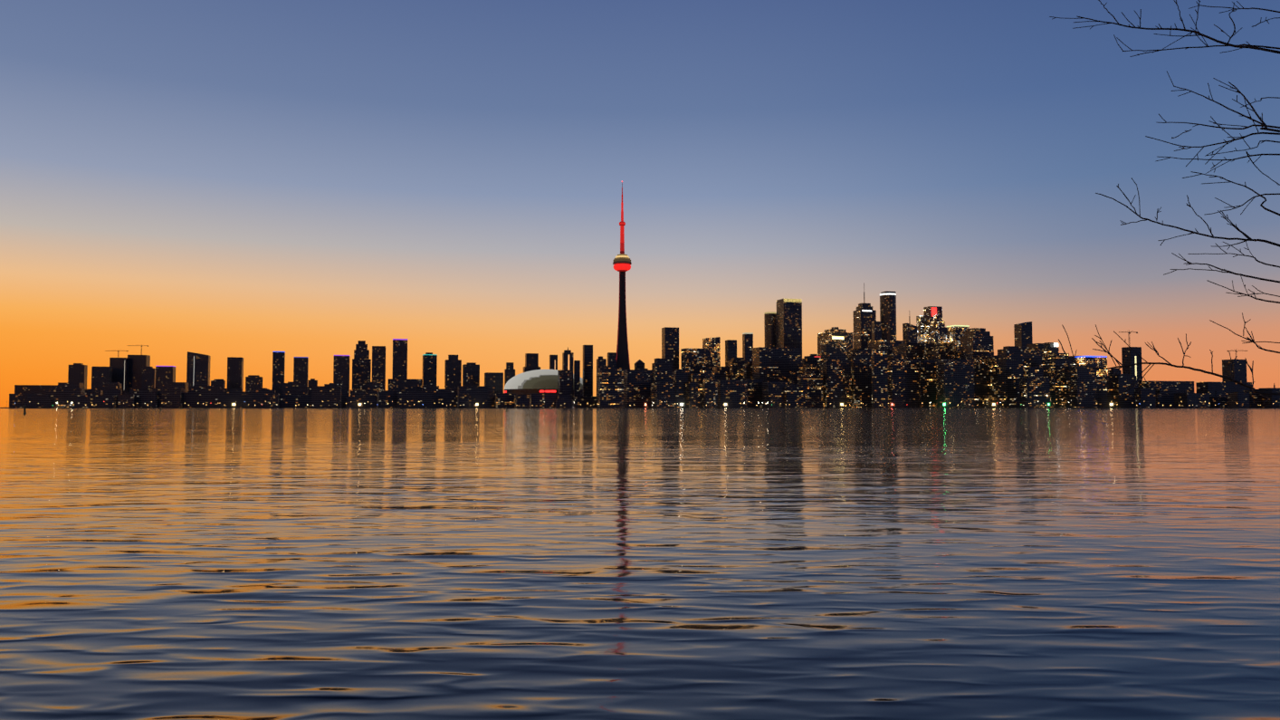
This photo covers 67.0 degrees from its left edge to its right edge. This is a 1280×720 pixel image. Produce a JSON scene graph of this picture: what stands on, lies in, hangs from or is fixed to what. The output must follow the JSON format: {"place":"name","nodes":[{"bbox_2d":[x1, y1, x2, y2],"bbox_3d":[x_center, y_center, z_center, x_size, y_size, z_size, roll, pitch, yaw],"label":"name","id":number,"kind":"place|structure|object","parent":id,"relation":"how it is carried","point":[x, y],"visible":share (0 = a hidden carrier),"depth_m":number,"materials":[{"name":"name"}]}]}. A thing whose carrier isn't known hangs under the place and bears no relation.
{"place":"outdoors","nodes":[
{"label":"outdoors","id":0,"kind":"place"},
{"bbox_2d":[9,393,41,407],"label":"building","id":1,"kind":"structure","parent":0,"point":[19,400],"depth_m":2063.78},
{"bbox_2d":[14,384,57,394],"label":"building","id":2,"kind":"structure","parent":0,"point":[30,389],"depth_m":3653.13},
{"bbox_2d":[27,394,52,407],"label":"building","id":3,"kind":"structure","parent":0,"point":[42,400],"depth_m":1952.69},
{"bbox_2d":[46,388,85,407],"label":"building","id":4,"kind":"structure","parent":0,"point":[60,396],"depth_m":1970.88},
{"bbox_2d":[57,382,83,388],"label":"building","id":5,"kind":"structure","parent":0,"point":[66,385],"depth_m":2541.52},
{"bbox_2d":[67,362,87,389],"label":"building","id":6,"kind":"structure","parent":0,"point":[78,373],"depth_m":3342.22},
{"bbox_2d":[76,394,116,407],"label":"building","id":7,"kind":"structure","parent":0,"point":[90,400],"depth_m":1949.20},
{"bbox_2d":[91,366,112,395],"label":"building","id":8,"kind":"structure","parent":0,"point":[101,377],"depth_m":3289.49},
{"bbox_2d":[117,390,134,407],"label":"building","id":9,"kind":"structure","parent":0,"point":[127,399],"depth_m":1945.97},
{"bbox_2d":[131,391,157,407],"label":"building","id":10,"kind":"structure","parent":0,"point":[141,398],"depth_m":1987.78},
{"bbox_2d":[142,366,155,388],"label":"building","id":11,"kind":"structure","parent":0,"point":[148,377],"depth_m":3233.79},
{"bbox_2d":[155,365,175,387],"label":"building","id":12,"kind":"structure","parent":0,"point":[165,374],"depth_m":3183.43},
{"bbox_2d":[152,386,185,407],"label":"building","id":13,"kind":"structure","parent":0,"point":[173,396],"depth_m":2017.20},
{"bbox_2d":[182,390,200,407],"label":"building","id":14,"kind":"structure","parent":0,"point":[192,398],"depth_m":2047.17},
{"bbox_2d":[186,351,210,390],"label":"building","id":15,"kind":"structure","parent":0,"point":[197,368],"depth_m":3135.55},
{"bbox_2d":[200,386,225,407],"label":"building","id":16,"kind":"structure","parent":0,"point":[209,396],"depth_m":1996.38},
{"bbox_2d":[226,356,243,391],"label":"building","id":17,"kind":"structure","parent":0,"point":[234,372],"depth_m":3230.45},
{"bbox_2d":[219,391,252,407],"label":"building","id":18,"kind":"structure","parent":0,"point":[228,398],"depth_m":1947.88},
{"bbox_2d":[245,374,262,391],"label":"building","id":19,"kind":"structure","parent":0,"point":[253,381],"depth_m":3076.27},
{"bbox_2d":[248,389,279,407],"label":"building","id":20,"kind":"structure","parent":0,"point":[258,397],"depth_m":1964.70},
{"bbox_2d":[272,351,285,394],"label":"building","id":21,"kind":"structure","parent":0,"point":[278,367],"depth_m":3227.55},
{"bbox_2d":[279,394,294,407],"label":"building","id":22,"kind":"structure","parent":0,"point":[286,400],"depth_m":2014.66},
{"bbox_2d":[282,381,308,394],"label":"building","id":23,"kind":"structure","parent":0,"point":[289,387],"depth_m":2677.80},
{"bbox_2d":[293,356,308,382],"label":"building","id":24,"kind":"structure","parent":0,"point":[300,369],"depth_m":3227.34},
{"bbox_2d":[294,394,311,407],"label":"building","id":25,"kind":"structure","parent":0,"point":[302,400],"depth_m":2023.22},
{"bbox_2d":[311,385,342,407],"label":"building","id":26,"kind":"structure","parent":0,"point":[330,396],"depth_m":1948.61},
{"bbox_2d":[333,354,350,396],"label":"building","id":27,"kind":"structure","parent":0,"point":[340,368],"depth_m":3124.21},
{"bbox_2d":[345,394,361,407],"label":"building","id":28,"kind":"structure","parent":0,"point":[353,400],"depth_m":1963.56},
{"bbox_2d":[352,340,371,391],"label":"building","id":29,"kind":"structure","parent":0,"point":[361,366],"depth_m":3228.03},
{"bbox_2d":[359,391,375,407],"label":"building","id":30,"kind":"structure","parent":0,"point":[367,396],"depth_m":2003.98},
{"bbox_2d":[366,381,382,407],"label":"building","id":31,"kind":"structure","parent":0,"point":[374,386],"depth_m":2556.04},
{"bbox_2d":[371,345,385,390],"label":"building","id":32,"kind":"structure","parent":0,"point":[378,363],"depth_m":3172.60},
{"bbox_2d":[377,390,401,407],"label":"building","id":33,"kind":"structure","parent":0,"point":[385,397],"depth_m":2020.30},
{"bbox_2d":[392,338,407,378],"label":"building","id":34,"kind":"structure","parent":0,"point":[399,358],"depth_m":3122.76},
{"bbox_2d":[387,378,422,391],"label":"building","id":35,"kind":"structure","parent":0,"point":[402,384],"depth_m":2823.06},
{"bbox_2d":[397,386,433,407],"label":"building","id":36,"kind":"structure","parent":0,"point":[425,399],"depth_m":1981.72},
{"bbox_2d":[421,352,437,391],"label":"building","id":37,"kind":"structure","parent":0,"point":[429,367],"depth_m":3019.99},
{"bbox_2d":[430,388,457,407],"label":"building","id":38,"kind":"structure","parent":0,"point":[447,396],"depth_m":2042.05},
{"bbox_2d":[444,354,461,388],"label":"building","id":39,"kind":"structure","parent":0,"point":[453,371],"depth_m":2917.93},
{"bbox_2d":[462,362,479,385],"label":"building","id":40,"kind":"structure","parent":0,"point":[471,373],"depth_m":2866.82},
{"bbox_2d":[457,385,487,407],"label":"building","id":41,"kind":"structure","parent":0,"point":[470,396],"depth_m":1932.26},
{"bbox_2d":[484,372,503,393],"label":"building","id":42,"kind":"structure","parent":0,"point":[493,379],"depth_m":2715.35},
{"bbox_2d":[495,392,515,407],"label":"building","id":43,"kind":"structure","parent":0,"point":[505,398],"depth_m":1979.42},
{"bbox_2d":[504,362,515,385],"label":"building","id":44,"kind":"structure","parent":0,"point":[509,372],"depth_m":2813.29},
{"bbox_2d":[514,394,529,407],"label":"building","id":45,"kind":"structure","parent":0,"point":[521,400],"depth_m":1910.71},
{"bbox_2d":[523,353,540,372],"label":"building","id":46,"kind":"structure","parent":0,"point":[531,361],"depth_m":3019.53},
{"bbox_2d":[503,388,582,399],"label":"stadium walls","id":47,"kind":"structure","parent":0,"point":[522,391],"depth_m":2428.26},
{"bbox_2d":[504,369,582,389],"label":"stadium roof","id":48,"kind":"structure","parent":47,"relation":"on","point":[541,378],"depth_m":2448.18,"materials":[{"name":"metal"}]},
{"bbox_2d":[529,390,560,407],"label":"building","id":49,"kind":"structure","parent":0,"point":[542,400],"depth_m":1970.51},
{"bbox_2d":[555,395,572,407],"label":"building","id":50,"kind":"structure","parent":0,"point":[561,400],"depth_m":1958.44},
{"bbox_2d":[557,369,571,398],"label":"building","id":51,"kind":"structure","parent":0,"point":[564,382],"depth_m":2257.57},
{"bbox_2d":[562,346,573,399],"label":"building","id":52,"kind":"structure","parent":0,"point":[568,359],"depth_m":2308.43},
{"bbox_2d":[573,360,580,396],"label":"building","id":53,"kind":"structure","parent":0,"point":[577,377],"depth_m":2305.16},
{"bbox_2d":[571,396,597,407],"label":"building","id":54,"kind":"structure","parent":0,"point":[584,401],"depth_m":2055.72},
{"bbox_2d":[582,344,592,396],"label":"building","id":55,"kind":"structure","parent":0,"point":[587,370],"depth_m":2356.88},
{"bbox_2d":[597,365,624,407],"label":"building","id":56,"kind":"structure","parent":0,"point":[610,386],"depth_m":1966.46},
{"bbox_2d":[612,181,631,370],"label":"observation tower","id":57,"kind":"structure","parent":0,"point":[622,262],"depth_m":2342.59,"materials":[{"name":"concrete"}]},
{"bbox_2d":[624,369,652,407],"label":"building","id":58,"kind":"structure","parent":0,"point":[637,385],"depth_m":2030.27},
{"bbox_2d":[0,408,1279,719],"bbox_3d":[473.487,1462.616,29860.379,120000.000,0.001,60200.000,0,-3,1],"label":"lake water","id":59,"kind":"structure","parent":0,"point":[637,564],"depth_m":11.43,"materials":[{"name":"blue liquid"}]},
{"bbox_2d":[0,407,1279,408],"bbox_3d":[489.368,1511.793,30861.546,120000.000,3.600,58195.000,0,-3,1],"label":"city ground","id":60,"kind":"structure","parent":0,"point":[667,407],"depth_m":1833.89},
{"bbox_2d":[109,357,129,393],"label":"building","id":61,"kind":"structure","parent":60,"relation":"on","point":[120,370],"depth_m":3390.27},
{"bbox_2d":[127,354,150,388],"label":"building","id":62,"kind":"structure","parent":60,"relation":"on","point":[138,363],"depth_m":3438.57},
{"bbox_2d":[847,349,870,359],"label":"building","id":63,"kind":"structure","parent":60,"relation":"on","point":[860,354],"depth_m":2155.50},
{"bbox_2d":[892,343,921,359],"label":"building","id":64,"kind":"structure","parent":60,"relation":"on","point":[910,350],"depth_m":2203.15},
{"bbox_2d":[1041,342,1059,362],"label":"building","id":65,"kind":"structure","parent":60,"relation":"on","point":[1050,348],"depth_m":2248.37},
{"bbox_2d":[1121,346,1142,388],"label":"building","id":66,"kind":"structure","parent":60,"relation":"on","point":[1130,355],"depth_m":2291.23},
{"bbox_2d":[1222,359,1247,382],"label":"building","id":67,"kind":"structure","parent":60,"relation":"on","point":[1239,370],"depth_m":2686.77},
{"bbox_2d":[0,0,1279,407],"label":"sky","id":68,"kind":"structure","parent":0,"point":[250,180],"materials":[{"name":"blue"}]},
{"bbox_2d":[14,401,1276,407],"bbox_3d":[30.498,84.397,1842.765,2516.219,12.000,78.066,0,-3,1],"label":"harbourfront lamps","id":69,"kind":"object","parent":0,"point":[993,404],"visible":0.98,"depth_m":1835.38,"materials":[{"name":"black"}]},
{"bbox_2d":[651,358,672,382],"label":"building","id":70,"kind":"structure","parent":0,"point":[662,368],"depth_m":2164.55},
{"bbox_2d":[650,381,675,407],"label":"building","id":71,"kind":"structure","parent":0,"point":[663,394],"depth_m":1949.18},
{"bbox_2d":[661,326,678,371],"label":"building","id":72,"kind":"structure","parent":0,"point":[670,342],"depth_m":2458.94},
{"bbox_2d":[672,369,691,407],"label":"building","id":73,"kind":"structure","parent":0,"point":[681,377],"depth_m":1955.12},
{"bbox_2d":[686,372,704,407],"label":"building","id":74,"kind":"structure","parent":0,"point":[694,392],"depth_m":1947.10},
{"bbox_2d":[680,348,710,372],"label":"building","id":75,"kind":"structure","parent":0,"point":[694,360],"depth_m":2411.74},
{"bbox_2d":[703,374,717,407],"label":"building","id":76,"kind":"structure","parent":0,"point":[710,388],"depth_m":1937.77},
{"bbox_2d":[702,336,720,372],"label":"building","id":77,"kind":"structure","parent":0,"point":[713,344],"depth_m":2506.85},
{"bbox_2d":[711,366,734,379],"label":"building","id":78,"kind":"structure","parent":0,"point":[721,373],"depth_m":2255.93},
{"bbox_2d":[725,339,736,366],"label":"building","id":79,"kind":"structure","parent":0,"point":[730,348],"depth_m":2505.44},
{"bbox_2d":[717,370,747,407],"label":"building","id":80,"kind":"structure","parent":0,"point":[732,393],"depth_m":1974.22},
{"bbox_2d":[727,357,749,379],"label":"building","id":81,"kind":"structure","parent":0,"point":[735,365],"depth_m":2357.36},
{"bbox_2d":[742,332,753,362],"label":"building","id":82,"kind":"structure","parent":0,"point":[747,344],"depth_m":2553.47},
{"bbox_2d":[743,362,752,379],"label":"building","id":83,"kind":"structure","parent":0,"point":[748,371],"depth_m":2219.44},
{"bbox_2d":[747,379,763,407],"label":"building","id":84,"kind":"structure","parent":0,"point":[754,392],"depth_m":2043.33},
{"bbox_2d":[764,311,776,347],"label":"building","id":85,"kind":"structure","parent":0,"point":[770,327],"depth_m":2704.59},
{"bbox_2d":[762,381,789,407],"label":"building","id":86,"kind":"structure","parent":0,"point":[773,394],"depth_m":1996.66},
{"bbox_2d":[752,346,802,383],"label":"building","id":87,"kind":"structure","parent":0,"point":[777,364],"depth_m":2164.02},
{"bbox_2d":[776,298,802,347],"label":"building","id":88,"kind":"structure","parent":0,"point":[788,322],"depth_m":2662.48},
{"bbox_2d":[784,376,802,407],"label":"building","id":89,"kind":"structure","parent":0,"point":[793,395],"depth_m":1993.24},
{"bbox_2d":[797,363,822,407],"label":"building","id":90,"kind":"structure","parent":0,"point":[810,381],"depth_m":2025.13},
{"bbox_2d":[802,355,819,374],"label":"building","id":91,"kind":"structure","parent":0,"point":[809,359],"depth_m":2325.24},
{"bbox_2d":[819,343,836,374],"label":"building","id":92,"kind":"structure","parent":0,"point":[828,348],"depth_m":2209.76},
{"bbox_2d":[817,326,853,356],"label":"building","id":93,"kind":"structure","parent":0,"point":[843,339],"depth_m":2514.47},
{"bbox_2d":[820,352,851,407],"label":"building","id":94,"kind":"structure","parent":0,"point":[835,369],"depth_m":2035.55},
{"bbox_2d":[847,358,871,407],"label":"building","id":95,"kind":"structure","parent":0,"point":[861,381],"depth_m":2041.39,"materials":[{"name":"black"}]},
{"bbox_2d":[852,282,876,348],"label":"building","id":96,"kind":"structure","parent":0,"point":[864,315],"depth_m":2908.19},
{"bbox_2d":[871,321,881,341],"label":"building","id":97,"kind":"structure","parent":0,"point":[876,330],"depth_m":2800.33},
{"bbox_2d":[870,349,888,407],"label":"building","id":98,"kind":"structure","parent":0,"point":[879,364],"depth_m":1906.49,"materials":[{"name":"glass"}]},
{"bbox_2d":[868,340,905,359],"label":"building","id":99,"kind":"structure","parent":0,"point":[888,345],"depth_m":2305.64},
{"bbox_2d":[879,291,896,340],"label":"building","id":100,"kind":"structure","parent":0,"point":[888,310],"depth_m":2902.22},
{"bbox_2d":[887,359,921,407],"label":"building","id":101,"kind":"structure","parent":0,"point":[903,389],"depth_m":1950.58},
{"bbox_2d":[902,315,917,343],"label":"building","id":102,"kind":"structure","parent":0,"point":[909,333],"depth_m":2800.26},
{"bbox_2d":[916,315,929,343],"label":"building","id":103,"kind":"structure","parent":0,"point":[922,323],"depth_m":2999.31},
{"bbox_2d":[918,360,936,407],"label":"building","id":104,"kind":"structure","parent":0,"point":[927,377],"depth_m":1961.17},
{"bbox_2d":[923,305,942,327],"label":"building","id":105,"kind":"structure","parent":0,"point":[930,311],"depth_m":3103.34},
{"bbox_2d":[926,314,949,342],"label":"building","id":106,"kind":"structure","parent":0,"point":[938,329],"depth_m":2959.18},
{"bbox_2d":[923,341,960,360],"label":"building","id":107,"kind":"structure","parent":0,"point":[943,349],"depth_m":2161.10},
{"bbox_2d":[936,358,974,407],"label":"building","id":108,"kind":"structure","parent":0,"point":[954,383],"depth_m":1908.95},
{"bbox_2d":[946,324,969,350],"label":"building","id":109,"kind":"structure","parent":0,"point":[955,332],"depth_m":2998.67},
{"bbox_2d":[966,352,987,407],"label":"building","id":110,"kind":"structure","parent":0,"point":[980,377],"depth_m":2008.37,"materials":[{"name":"black"}]},
{"bbox_2d":[960,327,993,369],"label":"building","id":111,"kind":"structure","parent":0,"point":[976,339],"depth_m":2106.57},
{"bbox_2d":[987,351,998,407],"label":"building","id":112,"kind":"structure","parent":0,"point":[992,383],"depth_m":2005.00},
{"bbox_2d":[997,345,1023,407],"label":"building","id":113,"kind":"structure","parent":0,"point":[1010,367],"depth_m":1954.14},
{"bbox_2d":[1013,321,1032,350],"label":"building","id":114,"kind":"structure","parent":0,"point":[1023,334],"depth_m":2497.33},
{"bbox_2d":[1022,350,1041,377],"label":"building","id":115,"kind":"structure","parent":0,"point":[1032,358],"depth_m":2199.45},
{"bbox_2d":[1018,366,1050,407],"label":"building","id":116,"kind":"structure","parent":0,"point":[1034,386],"depth_m":1898.64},
{"bbox_2d":[1041,353,1076,407],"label":"building","id":117,"kind":"structure","parent":0,"point":[1057,384],"depth_m":1993.71,"materials":[{"name":"black"}]},
{"bbox_2d":[1066,365,1097,407],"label":"building","id":118,"kind":"structure","parent":0,"point":[1081,386],"depth_m":1952.55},
{"bbox_2d":[1075,355,1107,375],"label":"building","id":119,"kind":"structure","parent":0,"point":[1099,361],"depth_m":2047.66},
{"bbox_2d":[1096,375,1113,407],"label":"building","id":120,"kind":"structure","parent":0,"point":[1103,382],"depth_m":1992.32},
{"bbox_2d":[1109,373,1136,407],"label":"building","id":121,"kind":"structure","parent":0,"point":[1122,383],"depth_m":1986.03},
{"bbox_2d":[1134,388,1155,407],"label":"building","id":122,"kind":"structure","parent":0,"point":[1144,397],"depth_m":1915.24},
{"bbox_2d":[1137,380,1194,392],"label":"building","id":123,"kind":"structure","parent":0,"point":[1184,386],"depth_m":2101.51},
{"bbox_2d":[1155,389,1177,407],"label":"building","id":124,"kind":"structure","parent":0,"point":[1165,397],"depth_m":2022.39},
{"bbox_2d":[1174,392,1209,407],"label":"building","id":125,"kind":"structure","parent":0,"point":[1183,399],"depth_m":1919.32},
{"bbox_2d":[1209,387,1228,407],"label":"building","id":126,"kind":"structure","parent":0,"point":[1222,401],"depth_m":2029.62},
{"bbox_2d":[1195,381,1251,396],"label":"building","id":127,"kind":"structure","parent":0,"point":[1224,388],"depth_m":2143.15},
{"bbox_2d":[1228,391,1249,407],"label":"building","id":128,"kind":"structure","parent":0,"point":[1241,399],"depth_m":1943.06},
{"bbox_2d":[1243,389,1262,407],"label":"building","id":129,"kind":"structure","parent":0,"point":[1256,399],"depth_m":1965.72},
{"bbox_2d":[1257,382,1279,407],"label":"building","id":130,"kind":"structure","parent":0,"point":[1272,399],"depth_m":1951.46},
{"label":"island shore ground","id":131,"kind":"structure","parent":0,"visible":0},
{"bbox_2d":[1033,0,1279,410],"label":"tree branches","id":132,"kind":"object","parent":131,"relation":"on","point":[1241,46],"visible":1,"depth_m":5.51,"materials":[{"name":"black plant"}]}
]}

